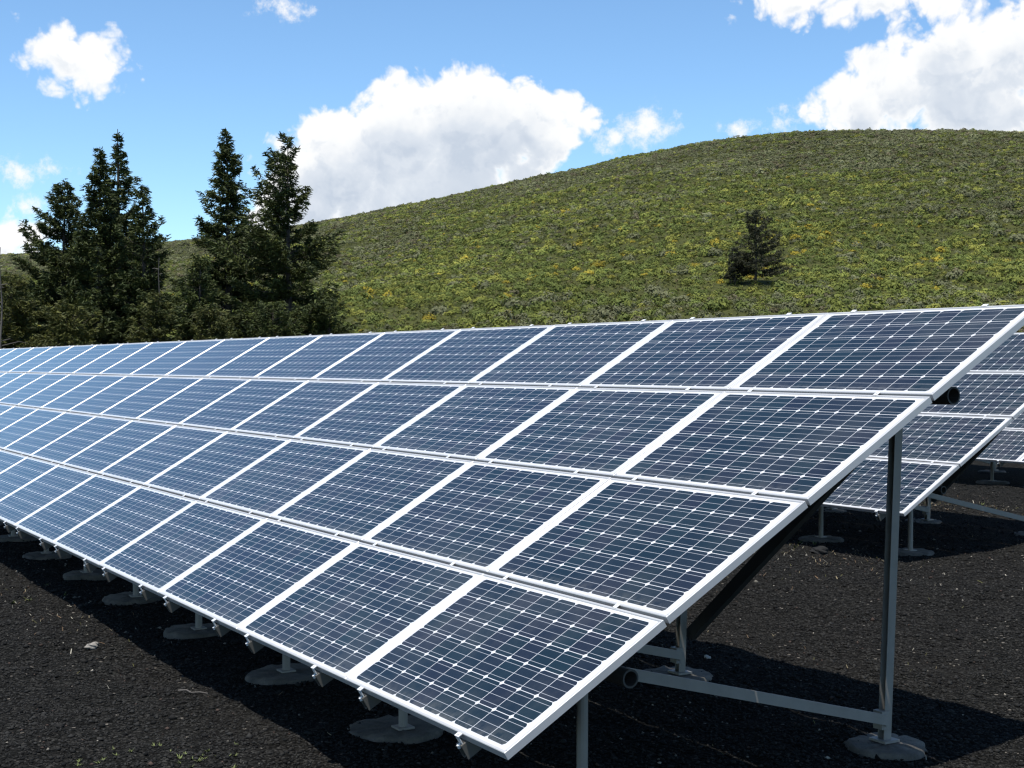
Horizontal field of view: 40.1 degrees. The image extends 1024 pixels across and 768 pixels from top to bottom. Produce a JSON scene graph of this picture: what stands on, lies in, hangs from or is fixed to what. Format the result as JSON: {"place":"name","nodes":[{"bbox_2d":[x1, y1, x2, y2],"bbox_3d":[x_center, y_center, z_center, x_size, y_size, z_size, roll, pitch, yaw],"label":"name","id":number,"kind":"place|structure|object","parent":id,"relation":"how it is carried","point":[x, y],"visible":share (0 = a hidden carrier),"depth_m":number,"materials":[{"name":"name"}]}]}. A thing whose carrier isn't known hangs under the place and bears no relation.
{"place":"outdoors","nodes":[
{"label":"outdoors","id":0,"kind":"place"},
{"bbox_2d":[0,460,1023,767],"bbox_3d":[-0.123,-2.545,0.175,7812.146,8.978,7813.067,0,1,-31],"label":"ground","id":1,"kind":"structure","parent":0,"point":[972,474],"depth_m":8.58,"materials":[{"name":"black gravel"}]},
{"bbox_2d":[84,642,97,649],"bbox_3d":[-2.820,1.761,9.431,0.078,0.052,0.114,1,1,34],"label":"stone","id":2,"kind":"object","parent":1,"relation":"on","point":[92,645],"visible":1,"depth_m":9.40,"materials":[{"name":"white stone"}]},
{"bbox_2d":[11,501,983,767],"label":"weeds","id":3,"kind":"object","parent":1,"relation":"on","point":[237,743],"visible":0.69,"depth_m":6.73,"materials":[{"name":"plant"}]},
{"bbox_2d":[0,304,1023,767],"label":"solar array","id":4,"kind":"object","parent":1,"relation":"on","point":[506,542],"visible":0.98,"depth_m":7.70,"materials":[{"name":"glass"}]},
{"bbox_2d":[810,546,827,554],"bbox_3d":[2.972,1.620,13.578,0.184,0.113,0.134,0,1,2],"label":"stone","id":5,"kind":"object","parent":1,"relation":"on","point":[820,550],"visible":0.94,"depth_m":13.54,"materials":[{"name":"grey stone"}]},
{"bbox_2d":[798,333,1023,555],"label":"solar array","id":6,"kind":"object","parent":1,"relation":"on","point":[946,445],"visible":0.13,"depth_m":13.83,"materials":[{"name":"glass"}]},
{"bbox_2d":[975,411,1023,484],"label":"solar array","id":7,"kind":"object","parent":1,"relation":"on","point":[1005,445],"visible":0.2,"depth_m":20.82,"materials":[{"name":"glass"}]},
{"bbox_2d":[0,131,1023,338],"bbox_3d":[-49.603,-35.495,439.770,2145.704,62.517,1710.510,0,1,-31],"label":"hill","id":8,"kind":"structure","parent":0,"point":[717,285],"depth_m":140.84,"materials":[{"name":"green plant"}]},
{"bbox_2d":[0,247,24,348],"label":"dead tree","id":9,"kind":"object","parent":8,"relation":"on","point":[1,302],"visible":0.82,"depth_m":54.47,"materials":[{"name":"wood"}]},
{"bbox_2d":[0,271,52,348],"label":"conifer sapling","id":10,"kind":"object","parent":8,"relation":"on","point":[19,320],"visible":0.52,"depth_m":56.16,"materials":[{"name":"green plant"}]},
{"bbox_2d":[0,178,107,346],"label":"conifer tree","id":11,"kind":"object","parent":8,"relation":"on","point":[53,259],"visible":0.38,"depth_m":62.03,"materials":[{"name":"green plant"}]},
{"bbox_2d":[33,297,102,346],"bbox_3d":[-17.278,-1.270,54.585,2.950,4.252,3.373,0,1,-31],"label":"conifer sapling","id":12,"kind":"object","parent":8,"relation":"on","point":[65,337],"visible":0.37,"depth_m":54.23,"materials":[{"name":"green plant"}]},
{"bbox_2d":[47,146,149,344],"bbox_3d":[-18.011,-5.015,60.966,5.264,10.692,5.274,1,1,29],"label":"conifer tree","id":13,"kind":"object","parent":8,"relation":"on","point":[105,226],"visible":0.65,"depth_m":60.74,"materials":[{"name":"green plant"}]},
{"bbox_2d":[86,129,174,341],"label":"conifer tree","id":14,"kind":"object","parent":8,"relation":"on","point":[120,163],"visible":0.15,"depth_m":65.12,"materials":[{"name":"green plant"}]},
{"bbox_2d":[104,184,183,343],"bbox_3d":[-15.818,-4.151,61.116,4.262,8.995,4.173,0,1,-31],"label":"conifer tree","id":15,"kind":"object","parent":8,"relation":"on","point":[142,288],"visible":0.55,"depth_m":60.59,"materials":[{"name":"green plant"}]},
{"bbox_2d":[123,289,183,342],"bbox_3d":[-14.440,-1.564,56.832,2.930,4.470,2.851,0,1,0],"label":"conifer sapling","id":16,"kind":"object","parent":8,"relation":"on","point":[148,332],"visible":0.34,"depth_m":56.30,"materials":[{"name":"green plant"}]},
{"bbox_2d":[164,253,237,340],"bbox_3d":[-13.078,-2.390,57.530,3.578,5.948,3.192,1,1,30],"label":"conifer sapling","id":17,"kind":"object","parent":8,"relation":"on","point":[203,280],"visible":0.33,"depth_m":57.31,"materials":[{"name":"green plant"}]},
{"bbox_2d":[184,299,237,339],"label":"conifer sapling","id":18,"kind":"object","parent":8,"relation":"on","point":[205,329],"visible":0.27,"depth_m":54.97,"materials":[{"name":"green plant"}]},
{"bbox_2d":[164,127,269,338],"bbox_3d":[-12.842,-5.780,63.863,5.671,11.708,5.025,0,1,6],"label":"conifer tree","id":19,"kind":"object","parent":8,"relation":"on","point":[225,184],"visible":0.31,"depth_m":63.34,"materials":[{"name":"green plant"}]},
{"bbox_2d":[163,131,353,338],"bbox_3d":[-10.856,-5.381,60.826,8.239,11.219,7.541,0,1,3],"label":"conifer tree","id":20,"kind":"object","parent":8,"relation":"on","point":[273,255],"visible":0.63,"depth_m":60.12,"materials":[{"name":"green plant"}]},
{"bbox_2d":[239,299,309,337],"bbox_3d":[-9.423,-1.396,56.967,3.527,4.190,3.681,0,1,-31],"label":"conifer sapling","id":21,"kind":"object","parent":8,"relation":"on","point":[269,325],"visible":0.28,"depth_m":56.80,"materials":[{"name":"green plant"}]},
{"bbox_2d":[307,299,359,334],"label":"conifer sapling","id":22,"kind":"object","parent":8,"relation":"on","point":[333,324],"visible":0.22,"depth_m":59.78,"materials":[{"name":"green plant"}]},
{"bbox_2d":[355,292,373,301],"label":"sagebrush shrub","id":23,"kind":"object","parent":8,"relation":"on","point":[363,297],"visible":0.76,"depth_m":115.67,"materials":[{"name":"green plant"}]},
{"bbox_2d":[396,325,416,330],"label":"sagebrush shrub","id":24,"kind":"object","parent":8,"relation":"on","point":[403,328],"visible":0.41,"depth_m":87.88,"materials":[{"name":"green plant"}]},
{"bbox_2d":[406,286,427,295],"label":"sagebrush shrub","id":25,"kind":"object","parent":8,"relation":"on","point":[418,289],"visible":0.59,"depth_m":117.39,"materials":[{"name":"green plant"}]},
{"bbox_2d":[426,282,442,291],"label":"sagebrush shrub","id":26,"kind":"object","parent":8,"relation":"on","point":[438,287],"visible":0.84,"depth_m":118.95,"materials":[{"name":"green plant"}]},
{"bbox_2d":[428,303,451,314],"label":"sagebrush shrub","id":27,"kind":"object","parent":8,"relation":"on","point":[441,308],"visible":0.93,"depth_m":97.88,"materials":[{"name":"green plant"}]},
{"bbox_2d":[457,319,471,327],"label":"sagebrush shrub","id":28,"kind":"object","parent":8,"relation":"on","point":[464,321],"visible":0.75,"depth_m":89.66,"materials":[{"name":"green plant"}]},
{"bbox_2d":[459,304,473,313],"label":"sagebrush shrub","id":29,"kind":"object","parent":8,"relation":"on","point":[463,307],"visible":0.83,"depth_m":97.27,"materials":[{"name":"green plant"}]},
{"bbox_2d":[472,313,490,321],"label":"sagebrush shrub","id":30,"kind":"object","parent":8,"relation":"on","point":[479,317],"visible":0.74,"depth_m":91.18,"materials":[{"name":"green plant"}]},
{"bbox_2d":[474,278,494,288],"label":"sagebrush shrub","id":31,"kind":"object","parent":8,"relation":"on","point":[486,283],"visible":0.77,"depth_m":115.91,"materials":[{"name":"green plant"}]},
{"bbox_2d":[486,302,502,309],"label":"sagebrush shrub","id":32,"kind":"object","parent":8,"relation":"on","point":[497,305],"visible":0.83,"depth_m":97.50,"materials":[{"name":"green plant"}]},
{"bbox_2d":[493,309,516,319],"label":"sagebrush shrub","id":33,"kind":"object","parent":8,"relation":"on","point":[506,312],"visible":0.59,"depth_m":90.01,"materials":[{"name":"green plant"}]},
{"bbox_2d":[0,127,1023,344],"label":"sagebrush","id":34,"kind":"object","parent":8,"relation":"on","point":[710,166],"visible":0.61,"depth_m":170.71,"materials":[{"name":"green plant"}]},
{"bbox_2d":[500,295,527,307],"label":"sagebrush shrub","id":35,"kind":"object","parent":8,"relation":"on","point":[512,304],"visible":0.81,"depth_m":97.08,"materials":[{"name":"green plant"}]},
{"bbox_2d":[510,284,528,292],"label":"sagebrush shrub","id":36,"kind":"object","parent":8,"relation":"on","point":[521,289],"visible":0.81,"depth_m":108.03,"materials":[{"name":"green plant"}]},
{"bbox_2d":[507,304,534,316],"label":"sagebrush shrub","id":37,"kind":"object","parent":8,"relation":"on","point":[519,308],"visible":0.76,"depth_m":91.47,"materials":[{"name":"green plant"}]},
{"bbox_2d":[523,295,545,307],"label":"sagebrush shrub","id":38,"kind":"object","parent":8,"relation":"on","point":[534,299],"visible":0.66,"depth_m":97.08,"materials":[{"name":"green plant"}]},
{"bbox_2d":[532,259,548,268],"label":"sagebrush shrub","id":39,"kind":"object","parent":8,"relation":"on","point":[536,264],"visible":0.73,"depth_m":136.03,"materials":[{"name":"green plant"}]},
{"bbox_2d":[536,302,552,310],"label":"sagebrush shrub","id":40,"kind":"object","parent":8,"relation":"on","point":[543,307],"visible":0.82,"depth_m":93.74,"materials":[{"name":"green plant"}]},
{"bbox_2d":[537,311,555,318],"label":"sagebrush shrub","id":41,"kind":"object","parent":8,"relation":"on","point":[549,314],"visible":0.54,"depth_m":89.14,"materials":[{"name":"green plant"}]},
{"bbox_2d":[540,290,560,301],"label":"sagebrush shrub","id":42,"kind":"object","parent":8,"relation":"on","point":[551,297],"visible":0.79,"depth_m":98.82,"materials":[{"name":"green plant"}]},
{"bbox_2d":[547,281,565,291],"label":"sagebrush shrub","id":43,"kind":"object","parent":8,"relation":"on","point":[557,287],"visible":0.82,"depth_m":104.75,"materials":[{"name":"green plant"}]},
{"bbox_2d":[552,314,571,324],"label":"sagebrush shrub","id":44,"kind":"object","parent":8,"relation":"on","point":[562,318],"visible":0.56,"depth_m":85.52,"materials":[{"name":"green plant"}]},
{"bbox_2d":[558,290,574,300],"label":"sagebrush shrub","id":45,"kind":"object","parent":8,"relation":"on","point":[565,295],"visible":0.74,"depth_m":98.91,"materials":[{"name":"green plant"}]},
{"bbox_2d":[564,242,577,250],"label":"sagebrush shrub","id":46,"kind":"object","parent":8,"relation":"on","point":[568,247],"visible":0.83,"depth_m":147.59,"materials":[{"name":"green plant"}]},
{"bbox_2d":[566,312,587,323],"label":"sagebrush shrub","id":47,"kind":"object","parent":8,"relation":"on","point":[578,316],"visible":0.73,"depth_m":84.57,"materials":[{"name":"green plant"}]},
{"bbox_2d":[576,291,591,299],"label":"sagebrush shrub","id":48,"kind":"object","parent":8,"relation":"on","point":[582,295],"visible":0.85,"depth_m":97.92,"materials":[{"name":"green plant"}]},
{"bbox_2d":[580,274,601,283],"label":"sagebrush shrub","id":49,"kind":"object","parent":8,"relation":"on","point":[588,278],"visible":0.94,"depth_m":111.76,"materials":[{"name":"green plant"}]},
{"bbox_2d":[588,306,602,317],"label":"sagebrush shrub","id":50,"kind":"object","parent":8,"relation":"on","point":[596,311],"visible":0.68,"depth_m":87.21,"materials":[{"name":"green plant"}]},
{"bbox_2d":[595,305,620,316],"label":"sagebrush shrub","id":51,"kind":"object","parent":8,"relation":"on","point":[606,310],"visible":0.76,"depth_m":86.97,"materials":[{"name":"green plant"}]},
{"bbox_2d":[614,311,631,320],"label":"sagebrush shrub","id":52,"kind":"object","parent":8,"relation":"on","point":[619,317],"visible":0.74,"depth_m":84.17,"materials":[{"name":"green plant"}]},
{"bbox_2d":[624,270,641,278],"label":"sagebrush shrub","id":53,"kind":"object","parent":8,"relation":"on","point":[635,274],"visible":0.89,"depth_m":112.25,"materials":[{"name":"green plant"}]},
{"bbox_2d":[643,284,665,294],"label":"sagebrush shrub","id":54,"kind":"object","parent":8,"relation":"on","point":[656,287],"visible":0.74,"depth_m":96.60,"materials":[{"name":"green plant"}]},
{"bbox_2d":[651,265,668,276],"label":"sagebrush shrub","id":55,"kind":"object","parent":8,"relation":"on","point":[659,271],"visible":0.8,"depth_m":110.94,"materials":[{"name":"green plant"}]},
{"bbox_2d":[649,289,673,298],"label":"sagebrush shrub","id":56,"kind":"object","parent":8,"relation":"on","point":[661,294],"visible":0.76,"depth_m":93.10,"materials":[{"name":"green plant"}]},
{"bbox_2d":[652,297,671,306],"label":"sagebrush shrub","id":57,"kind":"object","parent":8,"relation":"on","point":[662,302],"visible":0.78,"depth_m":88.77,"materials":[{"name":"green plant"}]},
{"bbox_2d":[670,294,688,302],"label":"sagebrush shrub","id":58,"kind":"object","parent":8,"relation":"on","point":[673,300],"visible":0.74,"depth_m":89.81,"materials":[{"name":"green plant"}]},
{"bbox_2d":[697,246,717,255],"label":"sagebrush shrub","id":59,"kind":"object","parent":8,"relation":"on","point":[706,252],"visible":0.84,"depth_m":123.37,"materials":[{"name":"green plant"}]},
{"bbox_2d":[695,311,720,318],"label":"sagebrush shrub","id":60,"kind":"object","parent":8,"relation":"on","point":[702,315],"visible":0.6,"depth_m":79.51,"materials":[{"name":"green plant"}]},
{"bbox_2d":[695,298,726,310],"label":"sagebrush shrub","id":61,"kind":"object","parent":8,"relation":"on","point":[706,306],"visible":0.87,"depth_m":83.83,"materials":[{"name":"green plant"}]},
{"bbox_2d":[705,265,722,271],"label":"sagebrush shrub","id":62,"kind":"object","parent":8,"relation":"on","point":[716,267],"visible":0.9,"depth_m":108.33,"materials":[{"name":"green plant"}]},
{"bbox_2d":[708,246,724,256],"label":"sagebrush shrub","id":63,"kind":"object","parent":8,"relation":"on","point":[715,250],"visible":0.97,"depth_m":122.90,"materials":[{"name":"green plant"}]},
{"bbox_2d":[710,297,731,308],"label":"sagebrush shrub","id":64,"kind":"object","parent":8,"relation":"on","point":[723,303],"visible":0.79,"depth_m":84.75,"materials":[{"name":"green plant"}]},
{"bbox_2d":[719,247,751,284],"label":"juniper tree","id":65,"kind":"object","parent":8,"relation":"on","point":[732,270],"visible":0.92,"depth_m":98.31,"materials":[{"name":"green plant"}]},
{"bbox_2d":[730,209,796,283],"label":"juniper tree","id":66,"kind":"object","parent":8,"relation":"on","point":[756,235],"visible":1,"depth_m":97.88,"materials":[{"name":"green plant"}]},
{"bbox_2d":[763,295,785,304],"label":"sagebrush shrub","id":67,"kind":"object","parent":8,"relation":"on","point":[770,300],"visible":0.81,"depth_m":85.31,"materials":[{"name":"green plant"}]},
{"bbox_2d":[765,280,794,290],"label":"sagebrush shrub","id":68,"kind":"object","parent":8,"relation":"on","point":[781,284],"visible":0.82,"depth_m":93.71,"materials":[{"name":"green plant"}]},
{"bbox_2d":[797,297,815,307],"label":"sagebrush shrub","id":69,"kind":"object","parent":8,"relation":"on","point":[804,300],"visible":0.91,"depth_m":83.50,"materials":[{"name":"green plant"}]},
{"bbox_2d":[799,233,821,244],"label":"sagebrush shrub","id":70,"kind":"object","parent":8,"relation":"on","point":[811,239],"visible":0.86,"depth_m":122.48,"materials":[{"name":"green plant"}]},
{"bbox_2d":[801,273,822,282],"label":"sagebrush shrub","id":71,"kind":"object","parent":8,"relation":"on","point":[810,279],"visible":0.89,"depth_m":97.28,"materials":[{"name":"green plant"}]},
{"bbox_2d":[808,286,829,295],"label":"sagebrush shrub","id":72,"kind":"object","parent":8,"relation":"on","point":[816,290],"visible":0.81,"depth_m":89.84,"materials":[{"name":"green plant"}]},
{"bbox_2d":[825,295,845,305],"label":"sagebrush shrub","id":73,"kind":"object","parent":8,"relation":"on","point":[833,300],"visible":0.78,"depth_m":83.68,"materials":[{"name":"green plant"}]},
{"bbox_2d":[825,301,849,312],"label":"sagebrush shrub","id":74,"kind":"object","parent":8,"relation":"on","point":[834,308],"visible":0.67,"depth_m":79.42,"materials":[{"name":"green plant"}]},
{"bbox_2d":[848,302,866,310],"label":"sagebrush shrub","id":75,"kind":"object","parent":8,"relation":"on","point":[860,305],"visible":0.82,"depth_m":80.34,"materials":[{"name":"green plant"}]},
{"bbox_2d":[865,265,883,274],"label":"sagebrush shrub","id":76,"kind":"object","parent":8,"relation":"on","point":[874,269],"visible":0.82,"depth_m":103.95,"materials":[{"name":"green plant"}]},
{"bbox_2d":[862,295,888,308],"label":"sagebrush shrub","id":77,"kind":"object","parent":8,"relation":"on","point":[868,303],"visible":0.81,"depth_m":81.05,"materials":[{"name":"green plant"}]},
{"bbox_2d":[873,241,894,248],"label":"sagebrush shrub","id":78,"kind":"object","parent":8,"relation":"on","point":[880,243],"visible":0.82,"depth_m":121.13,"materials":[{"name":"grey plant"}]},
{"bbox_2d":[880,280,900,290],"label":"sagebrush shrub","id":79,"kind":"object","parent":8,"relation":"on","point":[890,283],"visible":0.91,"depth_m":91.68,"materials":[{"name":"green plant"}]},
{"bbox_2d":[882,290,899,300],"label":"sagebrush shrub","id":80,"kind":"object","parent":8,"relation":"on","point":[889,295],"visible":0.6,"depth_m":85.76,"materials":[{"name":"green plant"}]},
{"bbox_2d":[884,260,901,269],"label":"sagebrush shrub","id":81,"kind":"object","parent":8,"relation":"on","point":[891,265],"visible":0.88,"depth_m":106.98,"materials":[{"name":"green plant"}]},
{"bbox_2d":[895,234,912,242],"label":"sagebrush shrub","id":82,"kind":"object","parent":8,"relation":"on","point":[902,239],"visible":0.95,"depth_m":123.68,"materials":[{"name":"green plant"}]},
{"bbox_2d":[910,205,927,213],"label":"sagebrush shrub","id":83,"kind":"object","parent":8,"relation":"on","point":[921,211],"visible":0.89,"depth_m":143.47,"materials":[{"name":"green plant"}]},
{"bbox_2d":[922,204,939,212],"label":"sagebrush shrub","id":84,"kind":"object","parent":8,"relation":"on","point":[931,207],"visible":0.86,"depth_m":143.95,"materials":[{"name":"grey plant"}]},
{"bbox_2d":[928,288,950,297],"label":"sagebrush shrub","id":85,"kind":"object","parent":8,"relation":"on","point":[936,293],"visible":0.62,"depth_m":85.61,"materials":[{"name":"green plant"}]},
{"bbox_2d":[933,278,951,286],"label":"sagebrush shrub","id":86,"kind":"object","parent":8,"relation":"on","point":[942,282],"visible":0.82,"depth_m":93.88,"materials":[{"name":"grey plant"}]},
{"bbox_2d":[938,297,955,304],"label":"sagebrush shrub","id":87,"kind":"object","parent":8,"relation":"on","point":[950,300],"visible":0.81,"depth_m":82.22,"materials":[{"name":"green plant"}]},
{"bbox_2d":[944,270,961,278],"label":"sagebrush shrub","id":88,"kind":"object","parent":8,"relation":"on","point":[955,274],"visible":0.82,"depth_m":98.61,"materials":[{"name":"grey plant"}]},
{"bbox_2d":[945,210,964,218],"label":"sagebrush shrub","id":89,"kind":"object","parent":8,"relation":"on","point":[952,215],"visible":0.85,"depth_m":137.93,"materials":[{"name":"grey plant"}]},
{"bbox_2d":[946,234,966,243],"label":"sagebrush shrub","id":90,"kind":"object","parent":8,"relation":"on","point":[955,240],"visible":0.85,"depth_m":123.92,"materials":[{"name":"green plant"}]},
{"bbox_2d":[958,292,978,299],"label":"sagebrush shrub","id":91,"kind":"object","parent":8,"relation":"on","point":[968,294],"visible":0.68,"depth_m":83.68,"materials":[{"name":"green plant"}]},
{"bbox_2d":[957,271,983,282],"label":"sagebrush shrub","id":92,"kind":"object","parent":8,"relation":"on","point":[964,277],"visible":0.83,"depth_m":96.35,"materials":[{"name":"green plant"}]},
{"bbox_2d":[987,291,1003,300],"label":"sagebrush shrub","id":93,"kind":"object","parent":8,"relation":"on","point":[992,297],"visible":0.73,"depth_m":83.44,"materials":[{"name":"green plant"}]},
{"bbox_2d":[988,227,1006,236],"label":"sagebrush shrub","id":94,"kind":"object","parent":8,"relation":"on","point":[997,231],"visible":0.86,"depth_m":127.61,"materials":[{"name":"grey plant"}]},
{"bbox_2d":[991,284,1014,295],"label":"sagebrush shrub","id":95,"kind":"object","parent":8,"relation":"on","point":[1002,288],"visible":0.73,"depth_m":86.84,"materials":[{"name":"green plant"}]},
{"bbox_2d":[996,264,1022,275],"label":"sagebrush shrub","id":96,"kind":"object","parent":8,"relation":"on","point":[1008,270],"visible":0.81,"depth_m":98.95,"materials":[{"name":"green plant"}]},
{"bbox_2d":[1006,274,1023,283],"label":"sagebrush shrub","id":97,"kind":"object","parent":8,"relation":"on","point":[1017,279],"visible":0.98,"depth_m":94.49,"materials":[{"name":"green plant"}]},
{"bbox_2d":[1007,232,1023,241],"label":"sagebrush shrub","id":98,"kind":"object","parent":8,"relation":"on","point":[1014,237],"visible":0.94,"depth_m":125.38,"materials":[{"name":"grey plant"}]},
{"bbox_2d":[0,0,1023,253],"label":"sky","id":99,"kind":"structure","parent":0,"point":[385,103],"materials":[{"name":"blue"}]},
{"bbox_2d":[2,486,1023,759],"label":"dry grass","id":100,"kind":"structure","parent":0,"point":[660,632],"depth_m":12.07,"materials":[{"name":"plant"}]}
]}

